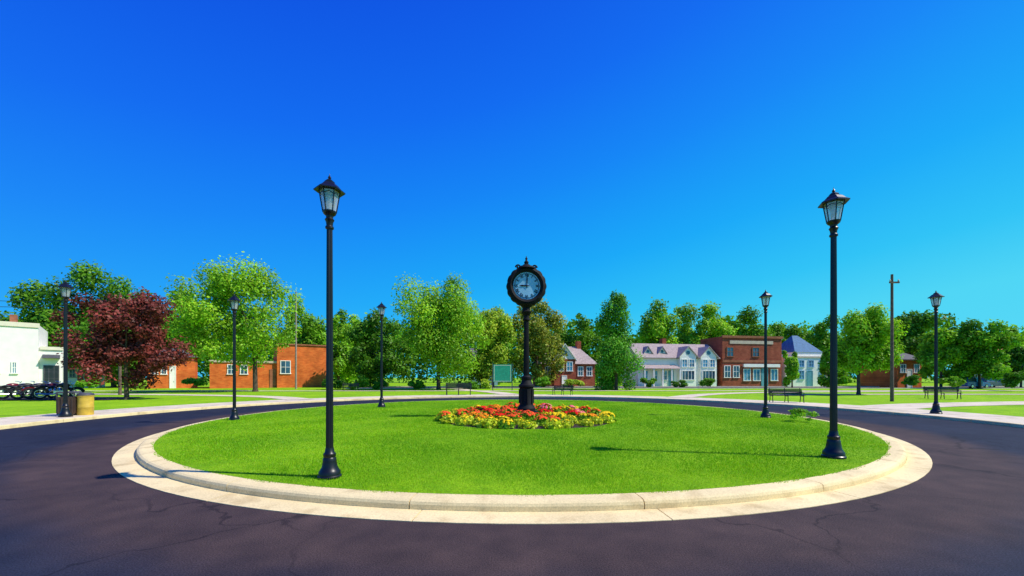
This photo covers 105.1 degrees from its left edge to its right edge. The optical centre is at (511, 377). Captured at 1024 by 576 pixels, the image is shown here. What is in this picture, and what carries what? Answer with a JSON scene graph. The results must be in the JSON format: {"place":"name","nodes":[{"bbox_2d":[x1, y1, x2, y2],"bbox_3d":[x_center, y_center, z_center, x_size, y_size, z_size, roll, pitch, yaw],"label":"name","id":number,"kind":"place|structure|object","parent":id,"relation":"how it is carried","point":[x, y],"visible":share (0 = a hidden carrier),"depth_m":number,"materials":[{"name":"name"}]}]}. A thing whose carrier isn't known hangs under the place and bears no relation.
{"place":"outdoors","nodes":[
{"label":"outdoors","id":0,"kind":"place"},
{"bbox_2d":[0,397,137,399],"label":"parking pad","id":1,"kind":"object","parent":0,"point":[95,398],"visible":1,"depth_m":28.70,"materials":[{"name":"concrete"}]},
{"bbox_2d":[0,381,43,398],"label":"motorcycle","id":2,"kind":"object","parent":1,"relation":"on","point":[3,387],"visible":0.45,"depth_m":28.26,"materials":[{"name":"metal"}]},
{"bbox_2d":[9,381,58,398],"bbox_3d":[-34.777,0.890,28.636,0.936,1.291,2.593,0,0,16],"label":"motorcycle","id":3,"kind":"object","parent":1,"relation":"on","point":[17,388],"visible":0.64,"depth_m":27.86,"materials":[{"name":"black metal"}]},
{"bbox_2d":[21,381,72,398],"bbox_3d":[-34.191,0.890,28.933,0.936,1.291,2.593,0,0,27],"label":"motorcycle","id":4,"kind":"object","parent":1,"relation":"on","point":[30,387],"visible":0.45,"depth_m":28.25,"materials":[{"name":"black metal"}]},
{"bbox_2d":[31,381,84,398],"bbox_3d":[-33.184,0.890,28.727,0.935,1.291,2.593,0,0,44],"label":"motorcycle","id":5,"kind":"object","parent":1,"relation":"on","point":[55,390],"visible":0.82,"depth_m":28.38,"materials":[{"name":"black metal"}]},
{"bbox_2d":[14,393,309,399],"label":"path","id":6,"kind":"structure","parent":0,"point":[286,398],"depth_m":34.08,"materials":[{"name":"concrete"}]},
{"bbox_2d":[114,293,121,394],"bbox_3d":[-36.000,-3.104,35.944,0.640,9.368,0.344,0,0,0],"label":"utility pole","id":7,"kind":"object","parent":6,"relation":"on","point":[119,378],"visible":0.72,"depth_m":35.92,"materials":[{"name":"brown wood"}]},
{"bbox_2d":[452,388,514,394],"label":"path","id":8,"kind":"structure","parent":0,"point":[502,393],"depth_m":43.77,"materials":[{"name":"concrete"}]},
{"bbox_2d":[0,397,1023,575],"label":"road","id":9,"kind":"structure","parent":0,"point":[73,502],"depth_m":4.33,"materials":[{"name":"grey asphalt"}]},
{"bbox_2d":[0,396,1023,429],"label":"curb","id":10,"kind":"structure","parent":9,"relation":"on","point":[26,424],"depth_m":19.82,"materials":[{"name":"concrete"}]},
{"bbox_2d":[136,400,906,511],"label":"island curb","id":11,"kind":"structure","parent":9,"relation":"on","point":[148,459],"depth_m":5.30,"materials":[{"name":"concrete"}]},
{"bbox_2d":[112,432,931,523],"bbox_3d":[0.200,1.699,16.400,23.718,0.042,23.718,0,0,0],"label":"gutter","id":12,"kind":"object","parent":9,"relation":"on","point":[917,465],"visible":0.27,"depth_m":5.13,"materials":[{"name":"concrete"}]},
{"bbox_2d":[0,378,1023,417],"bbox_3d":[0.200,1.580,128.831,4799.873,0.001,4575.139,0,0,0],"label":"lawn","id":13,"kind":"structure","parent":0,"point":[11,408],"depth_m":34.60,"materials":[{"name":"green plant"}]},
{"bbox_2d":[0,314,62,391],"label":"white building","id":14,"kind":"structure","parent":13,"relation":"on","point":[28,354],"depth_m":42.56,"materials":[{"name":"paint"}]},
{"bbox_2d":[43,365,58,383],"bbox_3d":[-51.525,-0.237,43.847,0.159,2.269,1.280,0,0,44],"label":"window","id":15,"kind":"structure","parent":14,"relation":"in","point":[50,372],"depth_m":43.88,"materials":[{"name":"grey glass"}]},
{"bbox_2d":[0,279,91,370],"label":"tree","id":16,"kind":"object","parent":13,"relation":"on","point":[44,321],"visible":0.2,"depth_m":57.47,"materials":[{"name":"green plant"}]},
{"bbox_2d":[68,364,104,387],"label":"grey house","id":17,"kind":"structure","parent":13,"relation":"on","point":[72,376],"depth_m":59.70,"materials":[{"name":"white paint"}]},
{"bbox_2d":[74,377,99,387],"bbox_3d":[-47.713,0.490,44.019,2.387,1.469,2.033,0,0,27],"label":"shrub","id":18,"kind":"object","parent":13,"relation":"on","point":[84,384],"visible":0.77,"depth_m":43.43,"materials":[{"name":"green plant"}]},
{"bbox_2d":[28,259,167,387],"bbox_3d":[-63.870,-8.159,61.951,14.633,20.357,15.997,0,0,0],"label":"tree","id":19,"kind":"object","parent":13,"relation":"on","point":[83,276],"visible":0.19,"depth_m":59.17,"materials":[{"name":"green plant"}]},
{"bbox_2d":[49,286,200,399],"bbox_3d":[-27.283,-2.471,28.395,8.040,8.224,6.403,0,0,0],"label":"plum tree","id":20,"kind":"object","parent":13,"relation":"on","point":[143,321],"visible":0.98,"depth_m":27.49,"materials":[{"name":"red plant"}]},
{"bbox_2d":[147,348,199,388],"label":"brick house","id":21,"kind":"structure","parent":13,"relation":"on","point":[172,379],"depth_m":58.73,"materials":[{"name":"orange brick"}]},
{"bbox_2d":[169,366,175,387],"bbox_3d":[-50.418,-0.089,58.256,0.742,3.337,0.148,0,0,-36],"label":"door","id":22,"kind":"structure","parent":21,"relation":"in","point":[172,375],"depth_m":58.24,"materials":[{"name":"white paint"}]},
{"bbox_2d":[160,285,205,361],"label":"tree","id":23,"kind":"object","parent":13,"relation":"on","point":[168,337],"visible":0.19,"depth_m":67.31,"materials":[{"name":"green plant"}]},
{"bbox_2d":[181,377,207,385],"bbox_3d":[-38.959,0.489,48.118,2.661,1.167,2.272,0,0,0],"label":"shrub","id":24,"kind":"object","parent":13,"relation":"on","point":[198,381],"visible":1,"depth_m":47.72,"materials":[{"name":"green plant"}]},
{"bbox_2d":[180,298,218,374],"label":"tree","id":25,"kind":"object","parent":13,"relation":"on","point":[206,366],"visible":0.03,"depth_m":84.84,"materials":[{"name":"green plant"}]},
{"bbox_2d":[160,251,304,391],"bbox_3d":[-30.508,-5.948,44.000,13.028,15.196,12.277,0,0,-29],"label":"maple tree","id":26,"kind":"object","parent":13,"relation":"on","point":[222,288],"visible":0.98,"depth_m":41.55,"materials":[{"name":"green plant"}]},
{"bbox_2d":[209,343,325,387],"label":"brick building","id":27,"kind":"structure","parent":13,"relation":"on","point":[278,371],"depth_m":61.52,"materials":[{"name":"brick"}]},
{"bbox_2d":[270,369,275,387],"bbox_3d":[-37.333,0.128,61.187,0.841,2.904,0.099,0,0,-34],"label":"door","id":28,"kind":"structure","parent":27,"relation":"in","point":[272,371],"depth_m":61.17,"materials":[{"name":"brown wood"}]},
{"bbox_2d":[280,360,290,373],"bbox_3d":[-35.583,-1.633,61.608,1.551,2.122,0.159,0,0,-34],"label":"window","id":29,"kind":"structure","parent":27,"relation":"in","point":[285,365],"depth_m":61.61,"materials":[{"name":"white glass"}]},
{"bbox_2d":[295,292,296,388],"bbox_3d":[-29.755,-5.151,54.000,0.251,13.462,0.251,0,0,0],"label":"utility pole","id":30,"kind":"object","parent":13,"relation":"on","point":[295,344],"visible":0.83,"depth_m":53.91,"materials":[{"name":"wood"}]},
{"bbox_2d":[276,292,325,344],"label":"tree","id":31,"kind":"object","parent":13,"relation":"on","point":[311,325],"visible":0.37,"depth_m":76.27,"materials":[{"name":"green plant"}]},
{"bbox_2d":[321,378,345,388],"bbox_3d":[-23.759,0.791,51.837,3.052,1.536,2.798,0,0,0],"label":"shrub","id":32,"kind":"object","parent":13,"relation":"on","point":[337,383],"visible":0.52,"depth_m":52.23,"materials":[{"name":"green plant"}]},
{"bbox_2d":[315,307,358,380],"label":"tree","id":33,"kind":"object","parent":13,"relation":"on","point":[342,366],"visible":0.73,"depth_m":79.00,"materials":[{"name":"green plant"}]},
{"bbox_2d":[333,314,371,382],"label":"tree","id":34,"kind":"object","parent":13,"relation":"on","point":[353,319],"visible":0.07,"depth_m":90.28,"materials":[{"name":"green plant"}]},
{"bbox_2d":[348,375,369,389],"bbox_3d":[-19.507,0.585,50.155,2.613,2.023,1.897,0,0,-13],"label":"shrub","id":35,"kind":"object","parent":13,"relation":"on","point":[362,381],"visible":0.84,"depth_m":49.87,"materials":[{"name":"green plant"}]},
{"bbox_2d":[344,307,416,386],"bbox_3d":[-21.189,-4.663,63.492,12.560,12.889,9.565,0,0,28],"label":"tree","id":36,"kind":"object","parent":13,"relation":"on","point":[364,352],"visible":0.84,"depth_m":61.65,"materials":[{"name":"green plant"}]},
{"bbox_2d":[407,380,425,388],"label":"shrub","id":37,"kind":"object","parent":13,"relation":"on","point":[418,385],"visible":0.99,"depth_m":53.33,"materials":[{"name":"green plant"}]},
{"bbox_2d":[390,271,492,389],"bbox_3d":[-9.147,-6.346,51.800,12.972,15.996,12.865,0,0,0],"label":"tree","id":38,"kind":"object","parent":13,"relation":"on","point":[439,325],"visible":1,"depth_m":49.39,"materials":[{"name":"green plant"}]},
{"bbox_2d":[465,306,523,387],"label":"tree","id":39,"kind":"object","parent":13,"relation":"on","point":[498,326],"visible":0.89,"depth_m":59.75,"materials":[{"name":"green plant"}]},
{"bbox_2d":[487,306,516,384],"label":"tree","id":40,"kind":"object","parent":13,"relation":"on","point":[509,346],"visible":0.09,"depth_m":86.33,"materials":[{"name":"green plant"}]},
{"bbox_2d":[492,363,511,390],"bbox_3d":[-1.151,-0.070,46.994,2.420,3.300,0.112,0,0,0],"label":"park sign","id":41,"kind":"object","parent":13,"relation":"on","point":[501,372],"visible":1,"depth_m":46.95,"materials":[{"name":"metal"}]},
{"bbox_2d":[14,308,1023,382],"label":"distant wood","id":42,"kind":"object","parent":13,"relation":"on","point":[947,324],"visible":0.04,"depth_m":119.65,"materials":[{"name":"green plant"}]},
{"bbox_2d":[505,295,568,385],"bbox_3d":[4.271,-6.298,66.145,10.957,15.895,11.960,0,0,0],"label":"tree","id":43,"kind":"object","parent":13,"relation":"on","point":[541,344],"visible":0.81,"depth_m":63.21,"materials":[{"name":"green plant"}]},
{"bbox_2d":[535,376,550,386],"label":"shrub","id":44,"kind":"object","parent":13,"relation":"on","point":[543,381],"visible":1,"depth_m":57.71,"materials":[{"name":"green plant"}]},
{"bbox_2d":[533,341,597,385],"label":"brick gabled house","id":45,"kind":"structure","parent":13,"relation":"on","point":[579,364],"depth_m":66.31,"materials":[{"name":"red brick"}]},
{"bbox_2d":[562,379,584,386],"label":"shrub","id":46,"kind":"object","parent":13,"relation":"on","point":[571,382],"visible":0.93,"depth_m":57.72,"materials":[{"name":"green plant"}]},
{"bbox_2d":[554,315,605,380],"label":"tree","id":47,"kind":"object","parent":13,"relation":"on","point":[585,338],"visible":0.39,"depth_m":78.41,"materials":[{"name":"green plant"}]},
{"bbox_2d":[592,290,645,389],"bbox_3d":[13.628,-4.182,49.927,6.746,14.168,6.340,0,0,0],"label":"evergreen tree","id":48,"kind":"object","parent":13,"relation":"on","point":[616,356],"visible":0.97,"depth_m":49.21,"materials":[{"name":"green plant"}]},
{"bbox_2d":[640,377,656,387],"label":"shrub","id":49,"kind":"object","parent":13,"relation":"on","point":[648,383],"visible":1,"depth_m":59.55,"materials":[{"name":"green plant"}]},
{"bbox_2d":[636,297,684,343],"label":"tree","id":50,"kind":"object","parent":13,"relation":"on","point":[657,325],"visible":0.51,"depth_m":86.52,"materials":[{"name":"green plant"}]},
{"bbox_2d":[622,338,719,385],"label":"white house","id":51,"kind":"structure","parent":13,"relation":"on","point":[665,364],"depth_m":67.71,"materials":[{"name":"paint"}]},
{"bbox_2d":[682,370,694,379],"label":"window","id":52,"kind":"structure","parent":51,"relation":"in","point":[686,374],"depth_m":67.53,"materials":[{"name":"white paint"}]},
{"bbox_2d":[702,370,714,379],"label":"window","id":53,"kind":"structure","parent":51,"relation":"in","point":[708,374],"depth_m":68.20,"materials":[{"name":"white paint"}]},
{"bbox_2d":[666,299,738,343],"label":"tree","id":54,"kind":"object","parent":13,"relation":"on","point":[687,334],"visible":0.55,"depth_m":87.88,"materials":[{"name":"green plant"}]},
{"bbox_2d":[700,335,782,385],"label":"brick shops","id":55,"kind":"structure","parent":13,"relation":"on","point":[740,361],"depth_m":70.00,"materials":[{"name":"brick"}]},
{"bbox_2d":[743,369,750,380],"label":"window","id":56,"kind":"structure","parent":55,"relation":"in","point":[746,372],"depth_m":69.85,"materials":[{"name":"glass"}]},
{"bbox_2d":[770,369,778,380],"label":"window","id":57,"kind":"structure","parent":55,"relation":"in","point":[773,372],"depth_m":70.81,"materials":[{"name":"glass"}]},
{"bbox_2d":[726,305,775,335],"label":"tree","id":58,"kind":"object","parent":13,"relation":"on","point":[747,316],"visible":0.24,"depth_m":90.03,"materials":[{"name":"green plant"}]},
{"bbox_2d":[768,321,810,343],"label":"tree","id":59,"kind":"object","parent":13,"relation":"on","point":[791,331],"visible":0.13,"depth_m":92.25,"materials":[{"name":"green plant"}]},
{"bbox_2d":[781,350,800,387],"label":"tree","id":60,"kind":"object","parent":13,"relation":"on","point":[791,368],"visible":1,"depth_m":57.79,"materials":[{"name":"green plant"}]},
{"bbox_2d":[782,336,826,385],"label":"blue roofed building","id":61,"kind":"structure","parent":13,"relation":"on","point":[808,357],"depth_m":72.26,"materials":[{"name":"white paint"}]},
{"bbox_2d":[805,314,850,376],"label":"tree","id":62,"kind":"object","parent":13,"relation":"on","point":[819,338],"visible":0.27,"depth_m":83.40,"materials":[{"name":"green plant"}]},
{"bbox_2d":[817,349,840,387],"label":"tree","id":63,"kind":"object","parent":13,"relation":"on","point":[824,369],"visible":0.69,"depth_m":57.74,"materials":[{"name":"green plant"}]},
{"bbox_2d":[837,374,852,384],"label":"shrub","id":64,"kind":"object","parent":13,"relation":"on","point":[842,380],"visible":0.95,"depth_m":53.92,"materials":[{"name":"green plant"}]},
{"bbox_2d":[828,302,909,393],"bbox_3d":[32.632,-2.572,36.042,5.434,8.426,6.023,0,0,36],"label":"tree","id":65,"kind":"object","parent":13,"relation":"on","point":[864,341],"visible":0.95,"depth_m":34.80,"materials":[{"name":"green plant"}]},
{"bbox_2d":[860,352,921,387],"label":"red brick house","id":66,"kind":"structure","parent":13,"relation":"on","point":[907,367],"depth_m":62.24,"materials":[{"name":"red brick"}]},
{"bbox_2d":[889,274,899,401],"bbox_3d":[25.204,-2.632,25.945,0.640,8.425,0.304,0,0,0],"label":"utility pole","id":67,"kind":"object","parent":13,"relation":"on","point":[891,281],"visible":1,"depth_m":25.94,"materials":[{"name":"brown wood"}]},
{"bbox_2d":[900,375,921,385],"bbox_3d":[52.944,0.381,51.930,1.758,1.581,2.325,0,0,28],"label":"shrub","id":68,"kind":"object","parent":13,"relation":"on","point":[912,380],"visible":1,"depth_m":51.71,"materials":[{"name":"green plant"}]},
{"bbox_2d":[887,309,949,371],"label":"tree","id":69,"kind":"object","parent":13,"relation":"on","point":[911,340],"visible":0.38,"depth_m":72.59,"materials":[{"name":"green plant"}]},
{"bbox_2d":[923,386,960,398],"bbox_3d":[31.523,1.102,28.711,1.900,0.912,0.629,0,0,29],"label":"park bench","id":70,"kind":"object","parent":13,"relation":"on","point":[927,390],"visible":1,"depth_m":28.83,"materials":[{"name":"metal"}]},
{"bbox_2d":[912,328,984,386],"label":"tree","id":71,"kind":"object","parent":13,"relation":"on","point":[949,350],"visible":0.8,"depth_m":56.68,"materials":[{"name":"green plant"}]},
{"bbox_2d":[938,376,966,386],"bbox_3d":[53.748,0.498,48.004,1.889,1.414,2.406,0,0,-31],"label":"shrub","id":72,"kind":"object","parent":13,"relation":"on","point":[955,381],"visible":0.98,"depth_m":47.55,"materials":[{"name":"green plant"}]},
{"bbox_2d":[953,318,1023,388],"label":"tree","id":73,"kind":"object","parent":13,"relation":"on","point":[987,359],"visible":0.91,"depth_m":54.44,"materials":[{"name":"green plant"}]},
{"bbox_2d":[1001,346,1023,387],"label":"tree","id":74,"kind":"object","parent":13,"relation":"on","point":[1016,361],"visible":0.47,"depth_m":59.77,"materials":[{"name":"green plant"}]},
{"bbox_2d":[0,394,1023,424],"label":"sidewalk","id":75,"kind":"structure","parent":0,"point":[54,416],"depth_m":19.99,"materials":[{"name":"concrete"}]},
{"bbox_2d":[57,280,74,416],"bbox_3d":[-17.947,-1.180,15.760,0.531,5.512,0.460,0,0,-29],"label":"street lamp","id":76,"kind":"object","parent":75,"relation":"on","point":[65,288],"visible":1,"depth_m":15.72,"materials":[{"name":"black metal"}]},
{"bbox_2d":[56,391,80,415],"bbox_3d":[-18.542,1.076,16.400,0.620,1.000,0.600,0,0,-29],"label":"waste bin","id":77,"kind":"object","parent":75,"relation":"on","point":[72,401],"visible":0.52,"depth_m":16.23,"materials":[{"name":"brown metal"}]},
{"bbox_2d":[76,392,94,414],"bbox_3d":[-18.057,1.101,16.600,0.540,0.950,0.540,0,0,0],"label":"waste bin","id":78,"kind":"object","parent":75,"relation":"on","point":[85,403],"visible":0.99,"depth_m":16.43,"materials":[{"name":"yellow metal"}]},
{"bbox_2d":[446,382,471,394],"bbox_3d":[-4.851,1.014,35.599,2.375,1.140,0.786,0,0,-5],"label":"park bench","id":79,"kind":"object","parent":75,"relation":"on","point":[458,385],"visible":0.94,"depth_m":35.87,"materials":[{"name":"metal"}]},
{"bbox_2d":[552,385,573,394],"bbox_3d":[4.582,1.126,35.511,1.900,0.912,0.629,0,0,29],"label":"park bench","id":80,"kind":"object","parent":75,"relation":"on","point":[563,387],"visible":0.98,"depth_m":35.65,"materials":[{"name":"metal"}]},
{"bbox_2d":[768,388,803,402],"bbox_3d":[17.380,1.128,24.833,1.900,0.912,0.629,0,0,14],"label":"park bench","id":81,"kind":"object","parent":75,"relation":"on","point":[778,391],"visible":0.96,"depth_m":24.98,"materials":[{"name":"metal"}]},
{"bbox_2d":[928,291,944,413],"bbox_3d":[18.562,-1.126,17.161,0.521,5.405,0.451,0,0,-17],"label":"street lamp","id":82,"kind":"object","parent":75,"relation":"on","point":[935,298],"visible":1,"depth_m":17.11,"materials":[{"name":"black metal"}]},
{"bbox_2d":[0,0,1023,377],"label":"sky","id":83,"kind":"structure","parent":0,"point":[679,152],"materials":[{"name":"blue"}]},
{"bbox_2d":[152,399,891,496],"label":"island lawn","id":84,"kind":"structure","parent":0,"point":[453,490],"depth_m":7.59,"materials":[{"name":"green plant"}]},
{"bbox_2d":[228,294,240,419],"bbox_3d":[-10.153,-0.766,14.338,0.447,4.633,0.387,0,0,-11],"label":"street lamp","id":85,"kind":"object","parent":84,"relation":"on","point":[234,300],"visible":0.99,"depth_m":14.30,"materials":[{"name":"black metal"}]},
{"bbox_2d":[313,174,344,479],"bbox_3d":[-2.833,-0.807,6.089,0.455,4.720,0.394,0,0,-20],"label":"street lamp","id":86,"kind":"object","parent":84,"relation":"on","point":[330,191],"visible":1,"depth_m":6.05,"materials":[{"name":"black metal"}]},
{"bbox_2d":[377,302,386,406],"bbox_3d":[-6.692,-1.196,20.116,0.524,5.430,0.453,0,0,-23],"label":"street lamp","id":87,"kind":"object","parent":84,"relation":"on","point":[381,307],"visible":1,"depth_m":20.07,"materials":[{"name":"black metal"}]},
{"bbox_2d":[447,421,607,428],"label":"flower bed soil","id":88,"kind":"structure","parent":84,"relation":"on","point":[542,427],"depth_m":11.80,"materials":[{"name":"brown soil"}]},
{"bbox_2d":[439,414,456,422],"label":"flowering plant","id":89,"kind":"object","parent":88,"relation":"on","point":[449,418],"visible":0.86,"depth_m":12.68,"materials":[{"name":"yellow plant"}]},
{"bbox_2d":[454,415,474,425],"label":"flowering plant","id":90,"kind":"object","parent":88,"relation":"on","point":[465,420],"visible":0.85,"depth_m":12.18,"materials":[{"name":"yellow plant"}]},
{"bbox_2d":[477,417,499,428],"bbox_3d":[-0.697,1.345,11.742,0.767,0.345,0.743,0,0,16],"label":"flowering plant","id":91,"kind":"object","parent":88,"relation":"on","point":[489,422],"visible":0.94,"depth_m":11.58,"materials":[{"name":"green plant"}]},
{"bbox_2d":[497,417,514,428],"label":"flowering plant","id":92,"kind":"object","parent":88,"relation":"on","point":[505,422],"visible":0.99,"depth_m":11.46,"materials":[{"name":"yellow plant"}]},
{"bbox_2d":[506,256,546,412],"bbox_3d":[0.530,-1.524,14.450,1.477,5.930,0.840,0,0,-6],"label":"street clock","id":93,"kind":"object","parent":88,"relation":"on","point":[526,286],"visible":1,"depth_m":14.32,"materials":[{"name":"black paint"}]},
{"bbox_2d":[519,410,535,421],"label":"flowering plant","id":94,"kind":"object","parent":88,"relation":"on","point":[529,415],"visible":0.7,"depth_m":12.39,"materials":[{"name":"red plant"}]},
{"bbox_2d":[518,419,537,428],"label":"flowering plant","id":95,"kind":"object","parent":88,"relation":"on","point":[526,423],"visible":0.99,"depth_m":11.49,"materials":[{"name":"yellow plant"}]},
{"bbox_2d":[543,418,563,428],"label":"flowering plant","id":96,"kind":"object","parent":88,"relation":"on","point":[554,423],"visible":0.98,"depth_m":11.36,"materials":[{"name":"yellow plant"}]},
{"bbox_2d":[759,290,771,417],"bbox_3d":[9.758,-0.929,15.084,0.476,4.936,0.412,0,0,-6],"label":"street lamp","id":97,"kind":"object","parent":84,"relation":"on","point":[765,296],"visible":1,"depth_m":15.04,"materials":[{"name":"black metal"}]},
{"bbox_2d":[788,408,819,420],"bbox_3d":[10.115,1.276,13.708,0.865,0.490,0.813,0,0,0],"label":"shrub","id":98,"kind":"object","parent":84,"relation":"on","point":[795,413],"visible":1,"depth_m":13.55,"materials":[{"name":"green plant"}]},
{"bbox_2d":[818,187,849,458],"bbox_3d":[6.240,-1.069,7.606,0.505,5.242,0.438,0,0,-7],"label":"street lamp","id":99,"kind":"object","parent":84,"relation":"on","point":[833,203],"visible":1,"depth_m":7.56,"materials":[{"name":"black metal"}]},
{"bbox_2d":[345,386,1023,388],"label":"pavement","id":100,"kind":"structure","parent":0,"point":[699,388],"depth_m":56.20,"materials":[{"name":"concrete"}]},
{"bbox_2d":[361,387,1023,387],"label":"street","id":101,"kind":"structure","parent":0,"point":[690,387],"depth_m":62.21,"materials":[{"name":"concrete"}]},
{"bbox_2d":[698,378,715,386],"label":"shrub","id":102,"kind":"object","parent":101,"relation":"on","point":[705,382],"visible":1,"depth_m":59.26,"materials":[{"name":"green plant"}]},
{"bbox_2d":[957,377,990,388],"bbox_3d":[66.771,0.760,57.000,4.500,1.620,1.840,0,0,-11],"label":"parked car","id":103,"kind":"object","parent":101,"relation":"on","point":[972,383],"visible":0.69,"depth_m":56.07,"materials":[{"name":"blue paint"}]},
{"bbox_2d":[976,377,1008,387],"bbox_3d":[73.469,0.760,60.000,4.500,1.620,1.840,0,0,-6],"label":"parked car","id":104,"kind":"object","parent":101,"relation":"on","point":[993,383],"visible":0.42,"depth_m":59.10,"materials":[{"name":"grey paint"}]},
{"bbox_2d":[534,390,1023,390],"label":"path","id":105,"kind":"structure","parent":0,"point":[763,390],"depth_m":47.04,"materials":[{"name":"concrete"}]},
{"bbox_2d":[1001,370,1023,387],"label":"shrub","id":106,"kind":"object","parent":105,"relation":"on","point":[1012,380],"visible":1,"depth_m":45.74,"materials":[{"name":"green plant"}]},
{"bbox_2d":[670,391,901,397],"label":"path","id":107,"kind":"structure","parent":0,"point":[690,395],"depth_m":38.46,"materials":[{"name":"concrete"}]},
{"bbox_2d":[775,394,1023,394],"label":"path","id":108,"kind":"structure","parent":0,"point":[907,394],"depth_m":35.81,"materials":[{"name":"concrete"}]},
{"bbox_2d":[846,401,1023,409],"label":"path","id":109,"kind":"structure","parent":0,"point":[906,406],"depth_m":21.98,"materials":[{"name":"concrete"}]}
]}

